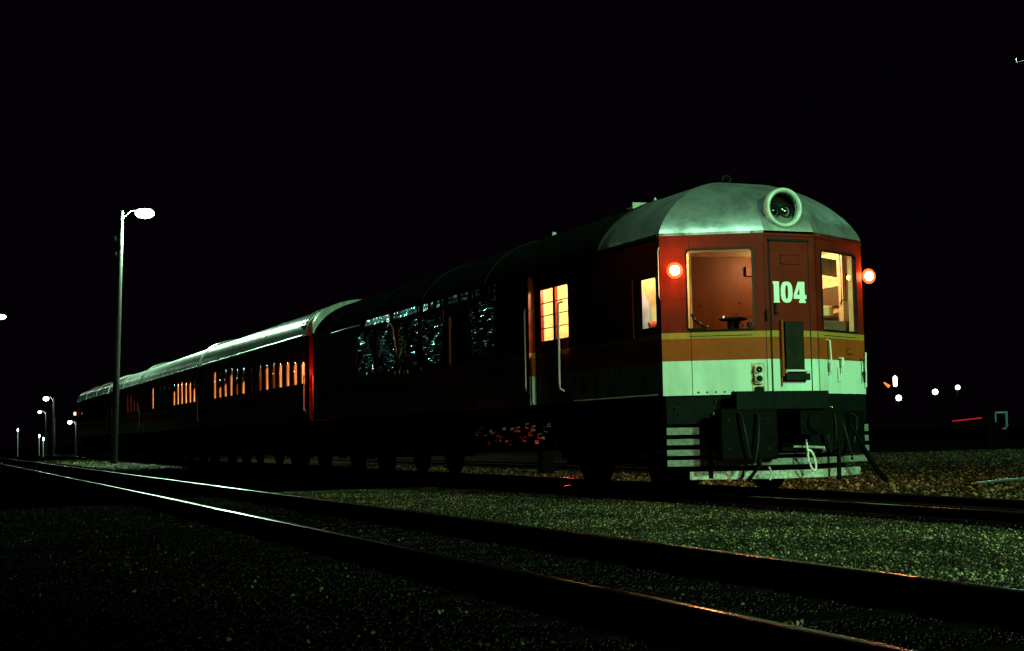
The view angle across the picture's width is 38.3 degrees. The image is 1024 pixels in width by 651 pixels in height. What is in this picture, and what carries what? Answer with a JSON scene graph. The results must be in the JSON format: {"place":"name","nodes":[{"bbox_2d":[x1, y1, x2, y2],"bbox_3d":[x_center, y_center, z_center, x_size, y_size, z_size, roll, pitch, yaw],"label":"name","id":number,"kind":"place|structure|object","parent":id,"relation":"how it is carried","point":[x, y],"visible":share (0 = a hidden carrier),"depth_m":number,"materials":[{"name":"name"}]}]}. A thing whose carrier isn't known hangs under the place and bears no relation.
{"place":"outdoors","nodes":[
{"label":"outdoors","id":0,"kind":"place"},
{"bbox_2d":[32,460,183,470],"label":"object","id":1,"kind":"structure","parent":0,"point":[137,470],"depth_m":48.52,"materials":[{"name":"stone"}]},
{"bbox_2d":[37,459,187,470],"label":"gravel ground","id":2,"kind":"structure","parent":1,"relation":"on","point":[103,465],"depth_m":56.62,"materials":[{"name":"grey gravel"}]},
{"bbox_2d":[110,208,153,463],"bbox_3d":[-15.916,0.471,61.784,1.817,10.894,0.800,1,-5,-22],"label":"yard lamp","id":3,"kind":"object","parent":1,"relation":"on","point":[144,213],"visible":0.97,"depth_m":61.58,"materials":[{"name":"metal"}]},
{"bbox_2d":[0,427,1023,650],"bbox_3d":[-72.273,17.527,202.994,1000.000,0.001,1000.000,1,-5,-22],"label":"ground","id":4,"kind":"structure","parent":0,"point":[18,490],"depth_m":9.99,"materials":[{"name":"grey gravel"}]},
{"bbox_2d":[17,429,18,456],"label":"lamp post","id":5,"kind":"object","parent":4,"relation":"on","point":[17,442],"visible":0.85,"depth_m":119.31,"materials":[{"name":"black"}]},
{"bbox_2d":[38,410,46,454],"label":"yard lamp","id":6,"kind":"object","parent":4,"relation":"on","point":[39,411],"visible":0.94,"depth_m":127.75,"materials":[{"name":"metal"}]},
{"bbox_2d":[43,396,54,454],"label":"yard lamp","id":7,"kind":"object","parent":4,"relation":"on","point":[45,398],"visible":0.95,"depth_m":115.58,"materials":[{"name":"metal"}]},
{"bbox_2d":[0,504,665,650],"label":"ballast","id":8,"kind":"structure","parent":4,"relation":"on","point":[67,516],"depth_m":8.60,"materials":[{"name":"gravel"}]},
{"bbox_2d":[0,458,1023,650],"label":"railway track","id":9,"kind":"structure","parent":4,"relation":"on","point":[668,625],"depth_m":8.23,"materials":[{"name":"metal"}]},
{"bbox_2d":[4,452,1023,529],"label":"railway track","id":10,"kind":"structure","parent":4,"relation":"on","point":[991,515],"depth_m":19.44,"materials":[{"name":"brown metal"}]},
{"bbox_2d":[74,374,151,459],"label":"railcar","id":11,"kind":"object","parent":10,"relation":"on","point":[94,415],"visible":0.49,"depth_m":77.43,"materials":[{"name":"beige paint"}]},
{"bbox_2d":[89,404,90,419],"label":"window","id":12,"kind":"structure","parent":11,"relation":"in","point":[89,404],"depth_m":79.40,"materials":[{"name":"red paint"}]},
{"bbox_2d":[98,401,99,417],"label":"window","id":13,"kind":"structure","parent":11,"relation":"in","point":[98,401],"depth_m":75.38,"materials":[{"name":"red paint"}]},
{"bbox_2d":[101,400,102,417],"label":"window","id":14,"kind":"structure","parent":11,"relation":"in","point":[102,400],"depth_m":74.06,"materials":[{"name":"red paint"}]},
{"bbox_2d":[108,362,193,461],"bbox_3d":[-15.970,3.981,66.399,3.068,4.185,11.280,1,-5,-22],"label":"railcar","id":15,"kind":"object","parent":10,"relation":"on","point":[133,438],"visible":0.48,"depth_m":64.28,"materials":[{"name":"beige paint"}]},
{"bbox_2d":[133,392,134,411],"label":"window","id":16,"kind":"structure","parent":15,"relation":"in","point":[133,392],"depth_m":62.96,"materials":[{"name":"red paint"}]},
{"bbox_2d":[141,339,264,464],"bbox_3d":[-11.261,3.008,54.644,3.068,4.185,13.680,1,-5,-22],"label":"railcar","id":17,"kind":"object","parent":10,"relation":"on","point":[172,409],"visible":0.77,"depth_m":52.68,"materials":[{"name":"beige paint"}]},
{"bbox_2d":[148,388,149,409],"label":"window","id":18,"kind":"structure","parent":17,"relation":"in","point":[148,388],"depth_m":58.62,"materials":[{"name":"red paint"}]},
{"bbox_2d":[152,387,153,408],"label":"window","id":19,"kind":"structure","parent":17,"relation":"in","point":[152,387],"depth_m":57.88,"materials":[{"name":"orange glass"}]},
{"bbox_2d":[177,381,178,404],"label":"window","id":20,"kind":"structure","parent":17,"relation":"in","point":[177,381],"depth_m":52.25,"materials":[{"name":"orange glass"}]},
{"bbox_2d":[181,381,182,404],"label":"window","id":21,"kind":"structure","parent":17,"relation":"in","point":[181,381],"depth_m":51.44,"materials":[{"name":"orange glass"}]},
{"bbox_2d":[185,380,186,403],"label":"window","id":22,"kind":"structure","parent":17,"relation":"in","point":[185,380],"depth_m":50.66,"materials":[{"name":"orange glass"}]},
{"bbox_2d":[189,377,190,402],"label":"window","id":23,"kind":"structure","parent":17,"relation":"in","point":[190,377],"depth_m":49.92,"materials":[{"name":"orange glass"}]},
{"bbox_2d":[193,376,195,402],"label":"window","id":24,"kind":"structure","parent":17,"relation":"in","point":[194,376],"depth_m":49.18,"materials":[{"name":"orange glass"}]},
{"bbox_2d":[200,307,378,471],"bbox_3d":[-6.000,1.936,41.510,3.068,4.155,14.260,1,-5,-22],"label":"railcar","id":25,"kind":"object","parent":10,"relation":"on","point":[257,390],"visible":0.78,"depth_m":39.20,"materials":[{"name":"beige paint"}]},
{"bbox_2d":[213,371,215,398],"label":"window","id":26,"kind":"structure","parent":25,"relation":"in","point":[214,375],"depth_m":45.74,"materials":[{"name":"orange glass"}]},
{"bbox_2d":[218,370,221,397],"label":"window","id":27,"kind":"structure","parent":25,"relation":"in","point":[218,370],"depth_m":44.84,"materials":[{"name":"orange glass"}]},
{"bbox_2d":[225,368,226,396],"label":"window","id":28,"kind":"structure","parent":25,"relation":"in","point":[225,368],"depth_m":43.79,"materials":[{"name":"orange glass"}]},
{"bbox_2d":[229,367,232,396],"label":"window","id":29,"kind":"structure","parent":25,"relation":"in","point":[231,394],"depth_m":43.25,"materials":[{"name":"orange glass"}]},
{"bbox_2d":[235,365,238,395],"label":"window","id":30,"kind":"structure","parent":25,"relation":"in","point":[236,386],"depth_m":42.44,"materials":[{"name":"glass"}]},
{"bbox_2d":[241,363,244,394],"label":"window","id":31,"kind":"structure","parent":25,"relation":"in","point":[244,363],"depth_m":41.63,"materials":[{"name":"orange glass"}]},
{"bbox_2d":[249,361,252,392],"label":"window","id":32,"kind":"structure","parent":25,"relation":"in","point":[252,361],"depth_m":40.42,"materials":[{"name":"black glass"}]},
{"bbox_2d":[258,359,261,391],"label":"window","id":33,"kind":"structure","parent":25,"relation":"in","point":[260,359],"depth_m":39.54,"materials":[{"name":"glass"}]},
{"bbox_2d":[265,357,268,390],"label":"window","id":34,"kind":"structure","parent":25,"relation":"in","point":[267,370],"depth_m":38.75,"materials":[{"name":"orange glass"}]},
{"bbox_2d":[271,356,275,389],"bbox_3d":[-6.134,1.215,37.961,0.040,0.860,0.440,1,-5,-22],"label":"window","id":35,"kind":"structure","parent":25,"relation":"in","point":[274,369],"depth_m":38.07,"materials":[{"name":"brown glass"}]},
{"bbox_2d":[278,354,282,388],"bbox_3d":[-5.845,1.155,37.239,0.040,0.860,0.440,1,-5,-22],"label":"window","id":36,"kind":"structure","parent":25,"relation":"in","point":[281,372],"depth_m":37.33,"materials":[{"name":"orange glass"}]},
{"bbox_2d":[285,352,289,386],"bbox_3d":[-5.549,1.093,36.498,0.040,0.860,0.440,1,-5,-22],"label":"window","id":37,"kind":"structure","parent":25,"relation":"in","point":[288,365],"depth_m":36.54,"materials":[{"name":"orange glass"}]},
{"bbox_2d":[293,350,297,385],"bbox_3d":[-5.252,1.032,35.758,0.040,0.860,0.440,1,-5,-22],"label":"window","id":38,"kind":"structure","parent":25,"relation":"in","point":[295,376],"depth_m":35.83,"materials":[{"name":"orange glass"}]},
{"bbox_2d":[300,348,304,384],"bbox_3d":[-4.963,0.972,35.036,0.040,0.860,0.440,1,-5,-22],"label":"window","id":39,"kind":"structure","parent":25,"relation":"in","point":[303,365],"depth_m":35.18,"materials":[{"name":"orange glass"}]},
{"bbox_2d":[311,175,888,492],"bbox_3d":[0.241,0.631,26.139,3.241,4.215,18.620,1,-5,-22],"label":"railcar","id":40,"kind":"object","parent":10,"relation":"on","point":[675,342],"visible":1,"depth_m":19.54,"materials":[{"name":"red paint"}]},
{"bbox_2d":[527,269,575,404],"bbox_3d":[0.605,0.184,21.233,0.245,1.887,1.340,1,-5,-22],"label":"vestibule door","id":41,"kind":"structure","parent":40,"relation":"in","point":[549,392],"depth_m":21.45,"materials":[{"name":"beige paint"}]},
{"bbox_2d":[637,275,657,330],"bbox_3d":[1.704,-0.275,18.389,0.044,0.662,0.532,1,-5,-22],"label":"side window","id":42,"kind":"structure","parent":40,"relation":"in","point":[639,280],"depth_m":18.59,"materials":[{"name":"clear glass"}]},
{"bbox_2d":[685,247,754,331],"bbox_3d":[2.541,-0.441,18.005,0.829,1.024,0.044,-2,-4,6],"label":"cab window","id":43,"kind":"structure","parent":40,"relation":"in","point":[724,248],"depth_m":17.99,"materials":[{"name":"clear glass"}]},
{"bbox_2d":[765,238,812,390],"bbox_3d":[3.385,-0.131,17.995,0.648,1.879,0.064,1,-5,-22],"label":"front door","id":44,"kind":"structure","parent":40,"relation":"in","point":[788,262],"depth_m":18.03,"materials":[{"name":"beige paint"}]},
{"bbox_2d":[820,249,858,333],"bbox_3d":[4.144,-0.423,18.688,0.044,1.024,0.959,-5,-6,40],"label":"cab window","id":45,"kind":"structure","parent":40,"relation":"in","point":[822,250],"depth_m":18.95,"materials":[{"name":"clear glass"}]},
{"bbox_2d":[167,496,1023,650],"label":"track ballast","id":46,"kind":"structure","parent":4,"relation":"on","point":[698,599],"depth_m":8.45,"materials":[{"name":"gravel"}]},
{"bbox_2d":[452,481,1023,528],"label":"train ballast","id":47,"kind":"structure","parent":4,"relation":"on","point":[898,516],"depth_m":17.17,"materials":[{"name":"gravel"}]},
{"bbox_2d":[784,619,802,626],"bbox_3d":[1.272,1.353,6.708,0.115,0.031,0.140,-2,-4,6],"label":"weed tuft","id":48,"kind":"object","parent":4,"relation":"on","point":[800,620],"visible":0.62,"depth_m":6.70,"materials":[{"name":"green plant"}]},
{"bbox_2d":[884,376,897,438],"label":"signal lantern","id":49,"kind":"object","parent":4,"relation":"on","point":[894,382],"visible":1,"depth_m":115.98,"materials":[{"name":"black"}]},
{"bbox_2d":[896,395,901,438],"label":"distant lamp","id":50,"kind":"object","parent":4,"relation":"on","point":[898,398],"visible":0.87,"depth_m":115.85,"materials":[{"name":"black"}]},
{"bbox_2d":[932,389,937,437],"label":"distant lamp","id":51,"kind":"object","parent":4,"relation":"on","point":[934,391],"visible":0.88,"depth_m":115.13,"materials":[{"name":"black"}]},
{"bbox_2d":[955,385,959,437],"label":"distant lamp","id":52,"kind":"object","parent":4,"relation":"on","point":[957,387],"visible":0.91,"depth_m":114.61,"materials":[{"name":"black"}]},
{"bbox_2d":[0,0,1023,447],"label":"sky","id":53,"kind":"structure","parent":0,"point":[291,160],"materials":[{"name":"black"}]},
{"bbox_2d":[73,438,1023,498],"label":"path","id":54,"kind":"structure","parent":0,"point":[903,445],"depth_m":57.17,"materials":[{"name":"gravel"}]},
{"bbox_2d":[68,420,77,454],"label":"yard lamp","id":55,"kind":"object","parent":54,"relation":"on","point":[76,439],"visible":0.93,"depth_m":116.17,"materials":[{"name":"metal"}]},
{"bbox_2d":[131,452,707,473],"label":"railway track","id":56,"kind":"structure","parent":54,"relation":"on","point":[618,468],"depth_m":42.21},
{"bbox_2d":[538,450,553,473],"bbox_3d":[0.774,3.112,34.083,0.300,0.620,0.350,1,-5,-22],"label":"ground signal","id":57,"kind":"object","parent":54,"relation":"on","point":[545,461],"visible":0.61,"depth_m":33.92,"materials":[{"name":"black"}]},
{"bbox_2d":[953,417,981,449],"bbox_3d":[17.598,4.170,56.860,1.146,1.220,0.040,-1,-4,-1],"label":"boundary bar","id":58,"kind":"object","parent":54,"relation":"on","point":[967,419],"visible":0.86,"depth_m":56.86,"materials":[{"name":"red metal"}]},
{"bbox_2d":[987,411,1007,448],"bbox_3d":[18.770,4.046,56.934,0.560,1.430,0.550,1,-5,-22],"label":"relay cabinet","id":59,"kind":"object","parent":54,"relation":"on","point":[997,424],"visible":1,"depth_m":56.76,"materials":[{"name":"grey metal"}]},
{"bbox_2d":[975,478,1023,484],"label":"steel pipe","id":60,"kind":"object","parent":54,"relation":"on","point":[998,480],"visible":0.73,"depth_m":22.79,"materials":[{"name":"metal"}]},
{"bbox_2d":[271,486,1023,589],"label":"cess path","id":61,"kind":"structure","parent":0,"point":[764,543],"depth_m":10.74,"materials":[{"name":"grey gravel"}]},
{"bbox_2d":[346,448,1023,499],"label":"gravel","id":62,"kind":"structure","parent":0,"point":[958,455],"depth_m":29.12,"materials":[{"name":"gravel"}]}
]}

